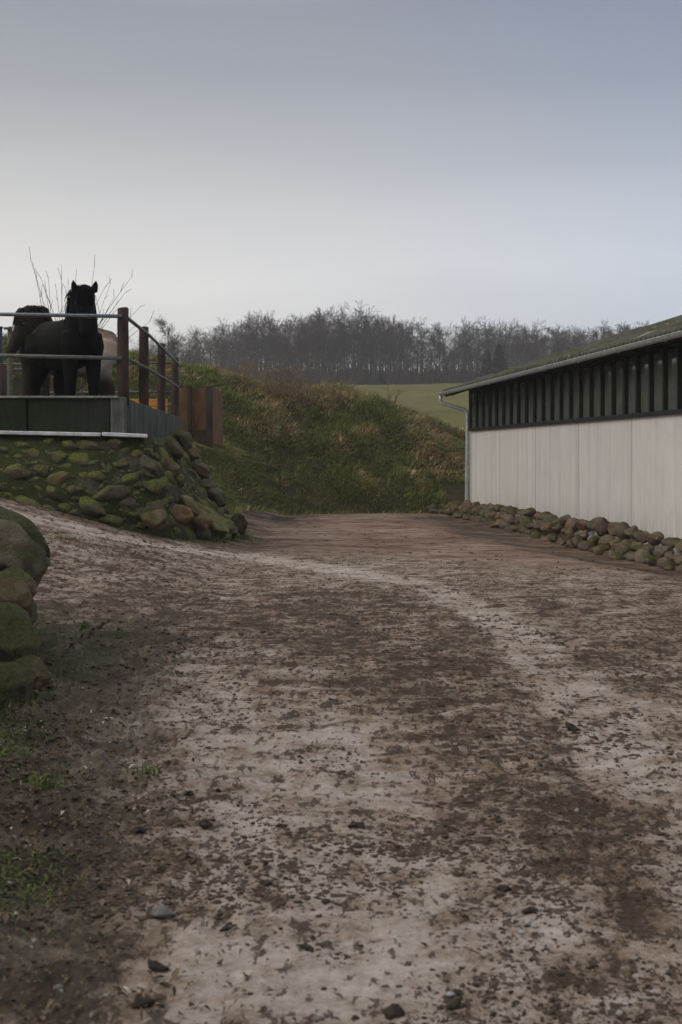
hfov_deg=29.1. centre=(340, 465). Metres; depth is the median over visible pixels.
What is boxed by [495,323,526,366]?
bare tree
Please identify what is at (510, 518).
fieldstone
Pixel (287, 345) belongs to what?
bare tree
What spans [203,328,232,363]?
bare tree
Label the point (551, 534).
fieldstone
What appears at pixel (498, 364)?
evergreen tree
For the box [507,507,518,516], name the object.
fieldstone
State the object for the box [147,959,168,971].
mud clod
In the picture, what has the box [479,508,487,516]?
fieldstone
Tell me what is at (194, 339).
bare tree
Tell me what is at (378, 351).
bare tree
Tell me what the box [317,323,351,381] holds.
bare tree
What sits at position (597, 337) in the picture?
bare tree
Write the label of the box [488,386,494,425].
window frame
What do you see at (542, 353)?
bare tree
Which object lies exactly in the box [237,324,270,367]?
bare tree
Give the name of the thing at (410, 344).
bare tree
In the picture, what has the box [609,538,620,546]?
fieldstone
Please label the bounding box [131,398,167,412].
orange barrier
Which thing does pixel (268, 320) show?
bare tree
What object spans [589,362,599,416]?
window frame
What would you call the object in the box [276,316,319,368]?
bare tree
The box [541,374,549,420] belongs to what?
window frame
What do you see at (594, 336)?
bare tree
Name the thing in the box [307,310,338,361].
bare tree
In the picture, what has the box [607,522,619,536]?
fieldstone
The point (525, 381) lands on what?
window frame
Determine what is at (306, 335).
bare tree
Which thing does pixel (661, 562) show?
fieldstone
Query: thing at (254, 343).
bare tree
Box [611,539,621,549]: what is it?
fieldstone
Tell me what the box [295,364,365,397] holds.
bare shrub
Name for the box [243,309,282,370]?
bare tree
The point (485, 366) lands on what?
evergreen tree
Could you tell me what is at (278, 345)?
bare tree
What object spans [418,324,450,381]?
bare tree
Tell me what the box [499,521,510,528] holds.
fieldstone
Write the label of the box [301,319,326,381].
bare tree
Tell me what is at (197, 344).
brown tree
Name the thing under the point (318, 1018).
pebbles
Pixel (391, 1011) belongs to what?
mud clod
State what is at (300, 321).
bare tree
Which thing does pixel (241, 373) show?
bare shrub
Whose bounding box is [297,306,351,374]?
bare tree
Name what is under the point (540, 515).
fieldstone
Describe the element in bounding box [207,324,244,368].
bare tree
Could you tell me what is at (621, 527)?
fieldstone
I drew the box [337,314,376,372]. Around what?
bare tree
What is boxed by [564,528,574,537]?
fieldstone
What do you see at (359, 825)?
mud clod
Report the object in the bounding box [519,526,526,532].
fieldstone
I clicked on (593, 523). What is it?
fieldstone
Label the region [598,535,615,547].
fieldstone
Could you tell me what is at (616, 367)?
window frame
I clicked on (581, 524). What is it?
fieldstone
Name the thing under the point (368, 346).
bare tree
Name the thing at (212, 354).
bare tree
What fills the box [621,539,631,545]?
fieldstone
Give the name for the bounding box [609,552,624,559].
fieldstone
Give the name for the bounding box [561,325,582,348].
bare tree
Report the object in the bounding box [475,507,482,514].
fieldstone
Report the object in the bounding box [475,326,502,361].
bare tree
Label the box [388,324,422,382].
bare tree
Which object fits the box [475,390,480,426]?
window frame
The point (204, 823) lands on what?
mud clod
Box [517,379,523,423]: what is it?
window frame
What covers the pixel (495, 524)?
fieldstone
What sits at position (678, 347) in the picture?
window frame
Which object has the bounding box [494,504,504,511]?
fieldstone
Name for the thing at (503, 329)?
bare tree
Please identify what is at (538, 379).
window frame
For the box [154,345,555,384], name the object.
undergrowth
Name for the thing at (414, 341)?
bare tree
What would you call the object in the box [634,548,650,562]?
fieldstone
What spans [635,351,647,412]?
window frame
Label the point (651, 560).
fieldstone
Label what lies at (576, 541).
fieldstone
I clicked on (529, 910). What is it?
mud clod
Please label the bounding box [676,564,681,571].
fieldstone
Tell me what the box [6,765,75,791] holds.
grass tuft
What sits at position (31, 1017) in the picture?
dead leaves
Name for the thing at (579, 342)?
bare tree
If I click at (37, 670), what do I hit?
boulder
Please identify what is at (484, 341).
bare tree
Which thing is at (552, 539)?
fieldstone
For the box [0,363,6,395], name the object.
short post
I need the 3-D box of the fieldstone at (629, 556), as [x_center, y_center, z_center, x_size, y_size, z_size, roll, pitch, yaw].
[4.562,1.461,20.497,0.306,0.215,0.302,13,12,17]
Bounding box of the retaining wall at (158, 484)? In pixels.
[0,430,247,539]
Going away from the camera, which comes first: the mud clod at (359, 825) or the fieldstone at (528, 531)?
the mud clod at (359, 825)
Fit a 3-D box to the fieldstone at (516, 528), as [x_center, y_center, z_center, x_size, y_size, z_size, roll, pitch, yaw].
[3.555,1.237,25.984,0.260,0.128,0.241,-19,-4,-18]
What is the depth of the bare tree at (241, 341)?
218.63 m
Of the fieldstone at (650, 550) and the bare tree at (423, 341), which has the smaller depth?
the fieldstone at (650, 550)
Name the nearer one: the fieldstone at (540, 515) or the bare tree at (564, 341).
the fieldstone at (540, 515)
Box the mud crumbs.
[0,500,681,1023]
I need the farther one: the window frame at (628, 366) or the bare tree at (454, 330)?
the bare tree at (454, 330)
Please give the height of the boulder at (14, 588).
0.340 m
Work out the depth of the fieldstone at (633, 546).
21.05 m
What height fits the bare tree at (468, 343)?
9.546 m
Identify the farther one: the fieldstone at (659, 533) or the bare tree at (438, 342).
the bare tree at (438, 342)
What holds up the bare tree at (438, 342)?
on the ground at (256, 752)
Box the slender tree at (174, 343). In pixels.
[151,315,193,364]
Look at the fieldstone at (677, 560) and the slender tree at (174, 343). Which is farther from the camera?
the slender tree at (174, 343)
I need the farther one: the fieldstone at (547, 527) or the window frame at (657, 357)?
the fieldstone at (547, 527)
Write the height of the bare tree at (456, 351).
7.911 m
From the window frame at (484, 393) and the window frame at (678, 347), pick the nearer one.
the window frame at (678, 347)
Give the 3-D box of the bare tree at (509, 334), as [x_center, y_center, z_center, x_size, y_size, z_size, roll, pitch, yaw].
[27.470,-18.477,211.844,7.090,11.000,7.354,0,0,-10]
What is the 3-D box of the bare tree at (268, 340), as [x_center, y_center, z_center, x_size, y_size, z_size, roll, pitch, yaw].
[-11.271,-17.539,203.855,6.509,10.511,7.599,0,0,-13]
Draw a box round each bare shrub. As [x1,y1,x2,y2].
[196,356,243,371]
[218,349,282,381]
[224,352,318,398]
[257,359,341,404]
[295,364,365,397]
[367,385,403,407]
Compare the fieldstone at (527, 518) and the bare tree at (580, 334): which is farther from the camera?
the bare tree at (580, 334)
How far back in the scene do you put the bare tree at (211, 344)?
213.16 m
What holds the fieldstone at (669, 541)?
on the ground at (256, 752)
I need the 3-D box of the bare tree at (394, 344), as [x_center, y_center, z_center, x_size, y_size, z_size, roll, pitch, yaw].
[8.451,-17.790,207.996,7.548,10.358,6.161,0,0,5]
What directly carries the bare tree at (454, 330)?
on the ground at (256, 752)
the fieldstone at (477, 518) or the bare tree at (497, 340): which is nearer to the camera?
the fieldstone at (477, 518)
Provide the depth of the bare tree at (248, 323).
224.67 m
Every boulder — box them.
[0,506,50,557]
[0,519,50,585]
[0,570,32,615]
[0,602,46,664]
[0,662,34,708]
[4,566,36,596]
[13,655,52,689]
[30,599,37,623]
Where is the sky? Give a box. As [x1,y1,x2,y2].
[0,0,681,376]
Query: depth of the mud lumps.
4.37 m
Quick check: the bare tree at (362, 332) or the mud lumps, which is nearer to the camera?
the mud lumps
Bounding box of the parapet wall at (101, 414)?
[0,396,182,437]
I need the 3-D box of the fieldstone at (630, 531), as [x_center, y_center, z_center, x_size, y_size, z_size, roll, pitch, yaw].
[4.883,1.109,21.997,0.288,0.230,0.295,24,-1,33]
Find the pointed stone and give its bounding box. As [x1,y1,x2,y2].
[595,518,610,535]
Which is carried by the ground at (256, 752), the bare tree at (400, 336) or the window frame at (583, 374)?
the bare tree at (400, 336)
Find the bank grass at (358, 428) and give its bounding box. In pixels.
[2,331,469,515]
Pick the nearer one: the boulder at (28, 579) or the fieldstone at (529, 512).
the boulder at (28, 579)
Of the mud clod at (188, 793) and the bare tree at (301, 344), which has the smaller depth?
the mud clod at (188, 793)
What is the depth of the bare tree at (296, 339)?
213.54 m
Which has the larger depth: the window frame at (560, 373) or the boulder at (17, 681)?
the window frame at (560, 373)
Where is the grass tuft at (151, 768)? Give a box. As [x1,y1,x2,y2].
[121,762,164,778]
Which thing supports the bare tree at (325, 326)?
on the ground at (256, 752)
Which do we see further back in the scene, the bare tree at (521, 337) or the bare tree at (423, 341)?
the bare tree at (521, 337)
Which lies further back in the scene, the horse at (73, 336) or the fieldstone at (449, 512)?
the fieldstone at (449, 512)
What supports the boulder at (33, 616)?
on the ground at (256, 752)
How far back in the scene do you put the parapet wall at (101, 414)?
17.65 m
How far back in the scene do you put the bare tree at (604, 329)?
204.13 m
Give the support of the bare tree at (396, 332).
on the ground at (256, 752)
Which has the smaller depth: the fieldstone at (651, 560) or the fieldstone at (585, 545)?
the fieldstone at (651, 560)
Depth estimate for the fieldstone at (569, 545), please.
22.80 m
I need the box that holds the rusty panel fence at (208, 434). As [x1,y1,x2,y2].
[180,386,222,448]
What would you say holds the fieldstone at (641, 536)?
on the ground at (256, 752)
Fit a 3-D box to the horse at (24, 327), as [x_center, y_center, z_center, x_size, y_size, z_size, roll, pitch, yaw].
[-4.324,-1.535,20.778,2.117,1.887,0.858,0,0,-38]
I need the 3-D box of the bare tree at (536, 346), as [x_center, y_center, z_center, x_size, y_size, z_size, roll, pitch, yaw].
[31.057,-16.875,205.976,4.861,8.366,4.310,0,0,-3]
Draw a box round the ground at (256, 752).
[0,340,681,1023]
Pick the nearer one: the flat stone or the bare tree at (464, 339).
the flat stone
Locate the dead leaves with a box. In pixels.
[0,618,515,1023]
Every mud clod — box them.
[129,826,145,833]
[131,996,155,1008]
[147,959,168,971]
[185,790,194,795]
[199,819,211,828]
[219,921,232,931]
[261,879,272,885]
[275,823,287,827]
[302,943,313,951]
[348,822,364,828]
[384,1003,404,1019]
[448,996,462,1009]
[497,884,511,891]
[521,907,536,913]
[565,722,580,730]
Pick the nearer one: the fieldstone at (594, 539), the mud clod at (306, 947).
the mud clod at (306, 947)
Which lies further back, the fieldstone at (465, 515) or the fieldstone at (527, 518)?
the fieldstone at (465, 515)
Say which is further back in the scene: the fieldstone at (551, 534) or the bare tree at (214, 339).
the bare tree at (214, 339)
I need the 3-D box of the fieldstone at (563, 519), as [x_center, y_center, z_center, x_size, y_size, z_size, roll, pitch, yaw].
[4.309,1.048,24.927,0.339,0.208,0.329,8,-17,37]
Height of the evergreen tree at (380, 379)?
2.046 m
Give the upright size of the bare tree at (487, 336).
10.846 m
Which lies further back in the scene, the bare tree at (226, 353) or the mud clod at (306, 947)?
the bare tree at (226, 353)
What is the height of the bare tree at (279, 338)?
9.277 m
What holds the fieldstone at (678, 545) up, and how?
on the ground at (256, 752)
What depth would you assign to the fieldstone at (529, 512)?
26.84 m
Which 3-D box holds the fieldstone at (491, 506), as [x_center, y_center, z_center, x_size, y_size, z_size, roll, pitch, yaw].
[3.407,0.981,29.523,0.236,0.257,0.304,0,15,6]
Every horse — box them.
[6,305,116,395]
[25,280,103,395]
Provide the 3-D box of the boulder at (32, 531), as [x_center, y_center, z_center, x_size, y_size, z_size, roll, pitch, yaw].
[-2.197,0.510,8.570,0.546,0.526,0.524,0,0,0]
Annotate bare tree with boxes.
[152,325,186,356]
[175,335,194,360]
[180,325,206,364]
[183,332,205,360]
[185,335,213,365]
[190,339,212,365]
[198,327,221,364]
[200,340,224,365]
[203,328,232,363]
[205,318,243,365]
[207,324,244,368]
[207,326,229,367]
[213,324,246,361]
[214,332,242,369]
[215,331,239,371]
[221,321,258,366]
[224,331,250,367]
[229,312,266,351]
[229,320,251,365]
[233,326,258,368]
[236,316,270,358]
[236,321,266,375]
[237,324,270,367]
[239,325,277,377]
[241,328,272,379]
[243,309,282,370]
[243,309,288,365]
[248,318,285,375]
[249,319,292,378]
[261,323,292,371]
[262,325,297,369]
[264,324,305,378]
[271,323,307,368]
[273,319,297,354]
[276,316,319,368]
[281,321,310,369]
[281,326,297,372]
[284,313,309,354]
[284,319,304,371]
[284,328,314,384]
[286,311,318,376]
[290,324,316,380]
[291,319,320,366]
[293,325,328,378]
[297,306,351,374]
[298,315,344,376]
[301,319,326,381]
[302,310,330,372]
[305,304,343,381]
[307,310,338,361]
[315,318,352,365]
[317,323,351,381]
[320,321,359,372]
[327,313,354,365]
[330,307,355,362]
[331,304,360,363]
[335,309,386,363]
[335,312,372,375]
[336,317,373,378]
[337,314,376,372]
[338,300,389,382]
[350,315,396,382]
[356,315,379,382]
[358,319,392,371]
[367,325,394,376]
[367,325,400,383]
[372,314,402,370]
[372,317,403,373]
[383,316,411,364]
[383,324,413,377]
[384,319,422,364]
[388,322,422,383]
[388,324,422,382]
[390,322,437,380]
[402,317,437,383]
[405,327,435,381]
[412,326,449,372]
[414,324,430,372]
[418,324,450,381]
[421,322,454,375]
[426,330,456,382]
[427,323,462,366]
[431,330,460,367]
[434,336,463,376]
[437,324,482,371]
[446,326,482,377]
[448,333,462,370]
[449,315,478,367]
[453,325,481,364]
[454,321,483,365]
[457,338,486,379]
[458,323,494,371]
[469,325,495,360]
[469,326,487,368]
[473,333,509,369]
[474,323,502,359]
[475,316,508,349]
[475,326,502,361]
[478,324,513,365]
[488,329,511,351]
[492,317,526,366]
[494,331,523,367]
[495,321,518,367]
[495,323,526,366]
[499,335,521,366]
[508,325,537,363]
[512,325,542,365]
[512,327,535,364]
[514,319,552,363]
[527,333,551,357]
[528,335,551,358]
[532,328,557,356]
[542,328,569,353]
[543,324,569,351]
[549,324,570,353]
[558,333,576,351]
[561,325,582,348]
[562,326,586,348]
[564,327,597,347]
[570,335,589,347]
[574,335,586,345]
[587,331,599,342]
[588,328,600,340]
[596,319,617,337]
[615,324,626,333]
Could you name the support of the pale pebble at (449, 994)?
on the ground at (256, 752)
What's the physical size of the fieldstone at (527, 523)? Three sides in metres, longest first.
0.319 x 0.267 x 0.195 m
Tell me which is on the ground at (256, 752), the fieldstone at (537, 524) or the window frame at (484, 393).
the fieldstone at (537, 524)
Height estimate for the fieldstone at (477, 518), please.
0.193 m
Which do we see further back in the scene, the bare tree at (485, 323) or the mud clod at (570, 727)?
the bare tree at (485, 323)
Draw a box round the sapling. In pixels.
[29,247,153,395]
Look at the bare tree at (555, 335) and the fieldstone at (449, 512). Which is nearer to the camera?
the fieldstone at (449, 512)
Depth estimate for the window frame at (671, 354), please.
21.02 m
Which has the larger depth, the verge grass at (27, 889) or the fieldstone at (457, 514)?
the fieldstone at (457, 514)
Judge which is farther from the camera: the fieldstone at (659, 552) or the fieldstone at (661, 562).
the fieldstone at (659, 552)
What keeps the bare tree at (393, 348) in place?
on the ground at (256, 752)
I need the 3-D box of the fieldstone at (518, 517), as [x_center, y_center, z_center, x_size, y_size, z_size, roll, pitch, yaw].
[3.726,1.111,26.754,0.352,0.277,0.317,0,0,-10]
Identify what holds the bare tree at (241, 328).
on the ground at (256, 752)
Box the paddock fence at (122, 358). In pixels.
[0,307,179,416]
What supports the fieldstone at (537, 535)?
on the ground at (256, 752)
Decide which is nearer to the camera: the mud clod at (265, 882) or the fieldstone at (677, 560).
the mud clod at (265, 882)
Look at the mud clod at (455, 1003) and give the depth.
2.92 m
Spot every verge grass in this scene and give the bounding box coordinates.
[0,493,257,544]
[0,620,143,961]
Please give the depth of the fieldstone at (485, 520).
27.89 m
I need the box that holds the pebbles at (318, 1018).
[0,566,674,1020]
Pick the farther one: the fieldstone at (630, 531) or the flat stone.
the flat stone
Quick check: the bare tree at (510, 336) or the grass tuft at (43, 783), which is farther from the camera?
the bare tree at (510, 336)
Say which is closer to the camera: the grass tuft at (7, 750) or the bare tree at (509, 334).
the grass tuft at (7, 750)
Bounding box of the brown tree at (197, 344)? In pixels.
[175,327,211,365]
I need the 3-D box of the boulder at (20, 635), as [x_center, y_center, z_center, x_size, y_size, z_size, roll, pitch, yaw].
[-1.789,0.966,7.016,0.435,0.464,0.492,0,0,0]
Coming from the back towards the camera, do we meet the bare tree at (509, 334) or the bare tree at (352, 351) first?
the bare tree at (509, 334)
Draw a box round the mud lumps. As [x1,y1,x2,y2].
[0,496,681,923]
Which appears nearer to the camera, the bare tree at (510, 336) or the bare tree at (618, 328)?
the bare tree at (618, 328)
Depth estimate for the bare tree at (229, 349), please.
205.91 m
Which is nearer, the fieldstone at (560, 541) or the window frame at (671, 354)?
the window frame at (671, 354)
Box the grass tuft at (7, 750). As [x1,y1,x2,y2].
[0,739,35,756]
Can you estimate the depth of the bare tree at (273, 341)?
192.89 m
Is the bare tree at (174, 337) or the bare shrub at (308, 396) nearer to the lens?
the bare shrub at (308, 396)
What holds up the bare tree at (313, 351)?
on the ground at (256, 752)
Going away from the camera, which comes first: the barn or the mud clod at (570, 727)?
the mud clod at (570, 727)
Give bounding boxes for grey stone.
[150,905,175,918]
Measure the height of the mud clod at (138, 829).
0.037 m
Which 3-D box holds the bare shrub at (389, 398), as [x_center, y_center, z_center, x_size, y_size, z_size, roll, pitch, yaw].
[1.204,-1.956,37.276,1.084,0.766,1.377,0,0,26]
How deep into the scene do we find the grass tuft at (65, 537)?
14.47 m
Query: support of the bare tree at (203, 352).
on the ground at (256, 752)
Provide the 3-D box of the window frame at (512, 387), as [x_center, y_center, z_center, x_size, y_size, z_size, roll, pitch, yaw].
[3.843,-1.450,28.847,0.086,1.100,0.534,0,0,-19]
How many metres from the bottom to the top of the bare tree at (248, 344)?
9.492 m
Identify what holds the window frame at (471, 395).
in the barn
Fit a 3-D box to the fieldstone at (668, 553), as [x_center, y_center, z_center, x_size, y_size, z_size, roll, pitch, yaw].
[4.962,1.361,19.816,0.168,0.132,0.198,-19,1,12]
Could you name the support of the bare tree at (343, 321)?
on the ground at (256, 752)
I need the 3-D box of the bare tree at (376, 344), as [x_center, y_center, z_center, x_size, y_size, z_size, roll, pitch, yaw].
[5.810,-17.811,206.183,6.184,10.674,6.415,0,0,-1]
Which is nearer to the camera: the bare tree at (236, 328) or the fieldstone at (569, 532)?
the fieldstone at (569, 532)
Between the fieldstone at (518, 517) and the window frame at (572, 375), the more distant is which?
the fieldstone at (518, 517)
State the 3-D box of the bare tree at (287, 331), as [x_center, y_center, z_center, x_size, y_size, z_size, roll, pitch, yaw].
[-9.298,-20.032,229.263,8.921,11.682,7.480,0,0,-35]
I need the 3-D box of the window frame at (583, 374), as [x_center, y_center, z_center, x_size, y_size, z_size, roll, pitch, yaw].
[4.610,-1.444,24.599,0.083,1.112,0.533,0,0,-19]
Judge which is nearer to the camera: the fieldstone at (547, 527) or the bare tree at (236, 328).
the fieldstone at (547, 527)
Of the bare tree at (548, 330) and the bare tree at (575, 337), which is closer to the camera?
the bare tree at (548, 330)
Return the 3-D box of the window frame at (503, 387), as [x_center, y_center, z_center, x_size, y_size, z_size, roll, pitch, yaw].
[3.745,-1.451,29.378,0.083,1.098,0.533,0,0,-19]
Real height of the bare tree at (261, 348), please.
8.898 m
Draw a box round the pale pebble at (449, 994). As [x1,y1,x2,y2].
[445,991,453,996]
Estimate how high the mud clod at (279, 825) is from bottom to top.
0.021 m
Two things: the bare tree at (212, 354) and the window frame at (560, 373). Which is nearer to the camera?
the window frame at (560, 373)
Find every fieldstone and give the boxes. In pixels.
[427,504,435,509]
[429,509,437,513]
[445,508,453,515]
[452,511,461,517]
[458,506,468,513]
[462,513,470,519]
[469,514,479,520]
[471,501,479,508]
[474,516,482,521]
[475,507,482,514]
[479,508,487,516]
[481,517,493,524]
[484,508,493,516]
[487,503,495,510]
[487,511,497,518]
[490,521,501,527]
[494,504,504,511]
[494,510,506,520]
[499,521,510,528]
[504,514,514,524]
[504,525,516,531]
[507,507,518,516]
[513,523,525,530]
[514,513,526,523]
[519,520,533,528]
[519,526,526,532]
[521,507,535,516]
[522,517,532,520]
[525,529,533,534]
[530,532,540,538]
[533,511,540,519]
[533,520,548,530]
[535,511,551,519]
[541,514,557,521]
[543,522,560,534]
[547,533,556,538]
[548,536,556,541]
[550,523,562,532]
[556,537,566,545]
[559,514,570,525]
[564,518,578,531]
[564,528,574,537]
[565,539,574,548]
[572,537,583,548]
[575,519,590,531]
[576,530,588,539]
[578,541,594,550]
[587,517,603,530]
[589,535,601,545]
[592,544,609,555]
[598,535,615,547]
[603,550,614,555]
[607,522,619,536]
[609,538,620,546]
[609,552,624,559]
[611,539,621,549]
[615,522,629,539]
[615,542,630,554]
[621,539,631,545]
[624,525,638,539]
[624,551,634,560]
[630,542,642,551]
[634,531,649,542]
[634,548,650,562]
[636,545,653,554]
[642,554,658,565]
[647,533,662,545]
[648,531,663,543]
[653,546,672,558]
[657,556,671,567]
[661,537,680,548]
[663,562,674,570]
[664,551,674,556]
[669,554,678,561]
[673,555,681,564]
[674,539,681,551]
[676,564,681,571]
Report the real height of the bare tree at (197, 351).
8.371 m
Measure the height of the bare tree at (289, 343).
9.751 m
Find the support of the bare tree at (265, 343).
on the ground at (256, 752)
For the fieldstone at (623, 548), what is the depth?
20.91 m
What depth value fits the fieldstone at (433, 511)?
32.33 m
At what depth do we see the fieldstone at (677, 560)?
19.27 m
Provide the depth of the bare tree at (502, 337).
216.04 m
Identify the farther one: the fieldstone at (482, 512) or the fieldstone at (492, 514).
the fieldstone at (482, 512)
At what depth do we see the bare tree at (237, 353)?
198.60 m
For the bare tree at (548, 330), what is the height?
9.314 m
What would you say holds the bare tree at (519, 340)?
on the ground at (256, 752)
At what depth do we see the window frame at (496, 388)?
30.10 m
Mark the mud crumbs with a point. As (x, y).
(494, 982)
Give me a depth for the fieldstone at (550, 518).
25.73 m
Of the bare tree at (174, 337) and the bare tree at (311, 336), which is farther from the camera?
the bare tree at (174, 337)
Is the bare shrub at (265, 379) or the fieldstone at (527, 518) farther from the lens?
the bare shrub at (265, 379)
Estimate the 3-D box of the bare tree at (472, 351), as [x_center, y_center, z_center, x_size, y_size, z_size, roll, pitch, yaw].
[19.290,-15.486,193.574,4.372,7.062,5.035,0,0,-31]
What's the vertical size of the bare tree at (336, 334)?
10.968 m
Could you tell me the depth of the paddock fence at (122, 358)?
17.95 m
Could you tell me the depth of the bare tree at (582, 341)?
197.09 m
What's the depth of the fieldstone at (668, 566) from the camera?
18.84 m
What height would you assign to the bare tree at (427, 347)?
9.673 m
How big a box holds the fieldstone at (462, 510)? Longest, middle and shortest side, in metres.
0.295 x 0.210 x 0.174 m
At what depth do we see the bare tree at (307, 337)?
211.43 m
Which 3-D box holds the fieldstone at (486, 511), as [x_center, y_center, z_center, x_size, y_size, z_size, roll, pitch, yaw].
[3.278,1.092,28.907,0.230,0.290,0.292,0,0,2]
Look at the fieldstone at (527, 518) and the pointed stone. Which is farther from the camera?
the fieldstone at (527, 518)
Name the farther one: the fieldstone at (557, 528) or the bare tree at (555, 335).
the bare tree at (555, 335)
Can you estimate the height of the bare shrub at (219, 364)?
0.663 m
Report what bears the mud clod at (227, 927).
on the ground at (256, 752)
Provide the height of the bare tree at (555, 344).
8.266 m
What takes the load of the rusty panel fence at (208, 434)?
on the ground at (256, 752)
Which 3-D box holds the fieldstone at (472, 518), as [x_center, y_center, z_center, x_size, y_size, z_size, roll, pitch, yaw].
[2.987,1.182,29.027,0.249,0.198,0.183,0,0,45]
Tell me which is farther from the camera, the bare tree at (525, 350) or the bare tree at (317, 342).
the bare tree at (317, 342)
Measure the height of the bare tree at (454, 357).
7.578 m
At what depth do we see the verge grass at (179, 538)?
17.53 m
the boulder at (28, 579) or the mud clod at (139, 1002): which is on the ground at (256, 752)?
the mud clod at (139, 1002)
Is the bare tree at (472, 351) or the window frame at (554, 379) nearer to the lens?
the window frame at (554, 379)
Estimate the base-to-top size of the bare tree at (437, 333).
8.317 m
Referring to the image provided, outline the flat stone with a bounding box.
[450,500,461,511]
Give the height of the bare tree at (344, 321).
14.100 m
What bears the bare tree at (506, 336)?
on the ground at (256, 752)
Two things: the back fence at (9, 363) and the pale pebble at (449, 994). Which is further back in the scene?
the back fence at (9, 363)
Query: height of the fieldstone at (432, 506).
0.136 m
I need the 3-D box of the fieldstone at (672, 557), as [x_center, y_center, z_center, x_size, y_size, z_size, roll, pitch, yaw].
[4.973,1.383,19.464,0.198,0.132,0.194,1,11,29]
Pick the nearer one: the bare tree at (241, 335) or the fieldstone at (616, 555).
the fieldstone at (616, 555)
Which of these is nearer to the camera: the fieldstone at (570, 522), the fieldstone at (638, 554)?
the fieldstone at (638, 554)
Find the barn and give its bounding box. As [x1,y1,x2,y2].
[437,315,681,555]
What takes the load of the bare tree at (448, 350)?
on the ground at (256, 752)
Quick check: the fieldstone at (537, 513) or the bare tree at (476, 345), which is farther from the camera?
the bare tree at (476, 345)
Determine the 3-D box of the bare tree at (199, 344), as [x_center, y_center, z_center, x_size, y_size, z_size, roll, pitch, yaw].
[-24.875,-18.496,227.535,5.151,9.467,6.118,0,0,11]
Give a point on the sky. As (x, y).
(442, 162)
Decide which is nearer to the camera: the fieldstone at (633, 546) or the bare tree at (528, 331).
the fieldstone at (633, 546)
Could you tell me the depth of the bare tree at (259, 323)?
226.52 m
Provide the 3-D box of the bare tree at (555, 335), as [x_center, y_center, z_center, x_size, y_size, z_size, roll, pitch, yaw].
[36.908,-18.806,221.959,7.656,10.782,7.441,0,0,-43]
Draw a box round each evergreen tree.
[373,372,387,384]
[479,349,491,376]
[488,343,507,374]
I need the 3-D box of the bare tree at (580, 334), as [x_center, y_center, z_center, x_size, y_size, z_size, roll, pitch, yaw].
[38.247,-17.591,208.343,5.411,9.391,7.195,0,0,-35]
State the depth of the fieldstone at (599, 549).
21.59 m
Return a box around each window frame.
[469,390,474,427]
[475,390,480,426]
[481,388,487,426]
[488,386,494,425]
[495,384,501,425]
[502,383,508,424]
[509,382,516,423]
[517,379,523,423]
[524,376,532,422]
[533,375,540,421]
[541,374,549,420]
[550,371,558,420]
[559,368,567,419]
[568,366,577,418]
[578,365,588,417]
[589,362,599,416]
[600,358,610,415]
[611,356,621,414]
[622,354,634,413]
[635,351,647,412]
[648,347,661,411]
[662,343,675,410]
[676,342,681,408]
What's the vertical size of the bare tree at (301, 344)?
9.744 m
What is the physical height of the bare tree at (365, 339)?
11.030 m
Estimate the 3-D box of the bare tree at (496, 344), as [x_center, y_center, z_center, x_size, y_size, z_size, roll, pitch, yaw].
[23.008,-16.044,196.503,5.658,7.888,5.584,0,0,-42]
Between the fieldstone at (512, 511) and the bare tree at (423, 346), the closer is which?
the fieldstone at (512, 511)
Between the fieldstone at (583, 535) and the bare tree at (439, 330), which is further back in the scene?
the bare tree at (439, 330)
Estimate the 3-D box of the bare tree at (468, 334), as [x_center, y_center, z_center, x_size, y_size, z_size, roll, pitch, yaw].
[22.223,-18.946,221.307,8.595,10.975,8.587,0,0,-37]
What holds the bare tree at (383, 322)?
on the ground at (256, 752)
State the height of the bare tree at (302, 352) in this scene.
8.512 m
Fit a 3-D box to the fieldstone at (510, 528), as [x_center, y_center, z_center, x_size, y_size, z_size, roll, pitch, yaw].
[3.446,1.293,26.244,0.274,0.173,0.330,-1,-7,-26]
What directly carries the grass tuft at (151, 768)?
on the ground at (256, 752)
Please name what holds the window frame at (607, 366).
in the barn
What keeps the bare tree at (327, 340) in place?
on the ground at (256, 752)
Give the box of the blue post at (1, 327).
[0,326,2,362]
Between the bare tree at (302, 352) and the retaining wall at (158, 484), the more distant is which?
the bare tree at (302, 352)
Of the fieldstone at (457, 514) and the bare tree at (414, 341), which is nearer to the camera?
the fieldstone at (457, 514)
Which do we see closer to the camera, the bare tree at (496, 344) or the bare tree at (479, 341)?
the bare tree at (496, 344)
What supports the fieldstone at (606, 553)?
on the ground at (256, 752)
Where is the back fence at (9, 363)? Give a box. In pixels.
[2,326,171,395]
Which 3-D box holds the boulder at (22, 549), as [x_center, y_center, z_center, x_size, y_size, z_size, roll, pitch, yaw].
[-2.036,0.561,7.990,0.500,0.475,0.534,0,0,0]
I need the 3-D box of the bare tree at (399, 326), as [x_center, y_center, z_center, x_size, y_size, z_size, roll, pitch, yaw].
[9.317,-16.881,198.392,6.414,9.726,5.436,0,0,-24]
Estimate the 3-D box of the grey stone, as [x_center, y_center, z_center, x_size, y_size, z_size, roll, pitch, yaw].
[-0.480,1.206,3.544,0.072,0.033,0.062,0,0,0]
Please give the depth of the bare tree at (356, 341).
202.41 m
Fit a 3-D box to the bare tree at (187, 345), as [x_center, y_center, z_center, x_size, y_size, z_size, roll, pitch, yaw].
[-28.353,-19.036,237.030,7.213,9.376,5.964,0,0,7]
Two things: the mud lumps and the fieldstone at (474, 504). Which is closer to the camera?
the mud lumps
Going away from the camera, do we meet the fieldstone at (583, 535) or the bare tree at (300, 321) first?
the fieldstone at (583, 535)
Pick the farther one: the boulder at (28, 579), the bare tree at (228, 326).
the bare tree at (228, 326)
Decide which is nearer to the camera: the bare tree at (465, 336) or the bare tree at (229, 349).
the bare tree at (465, 336)

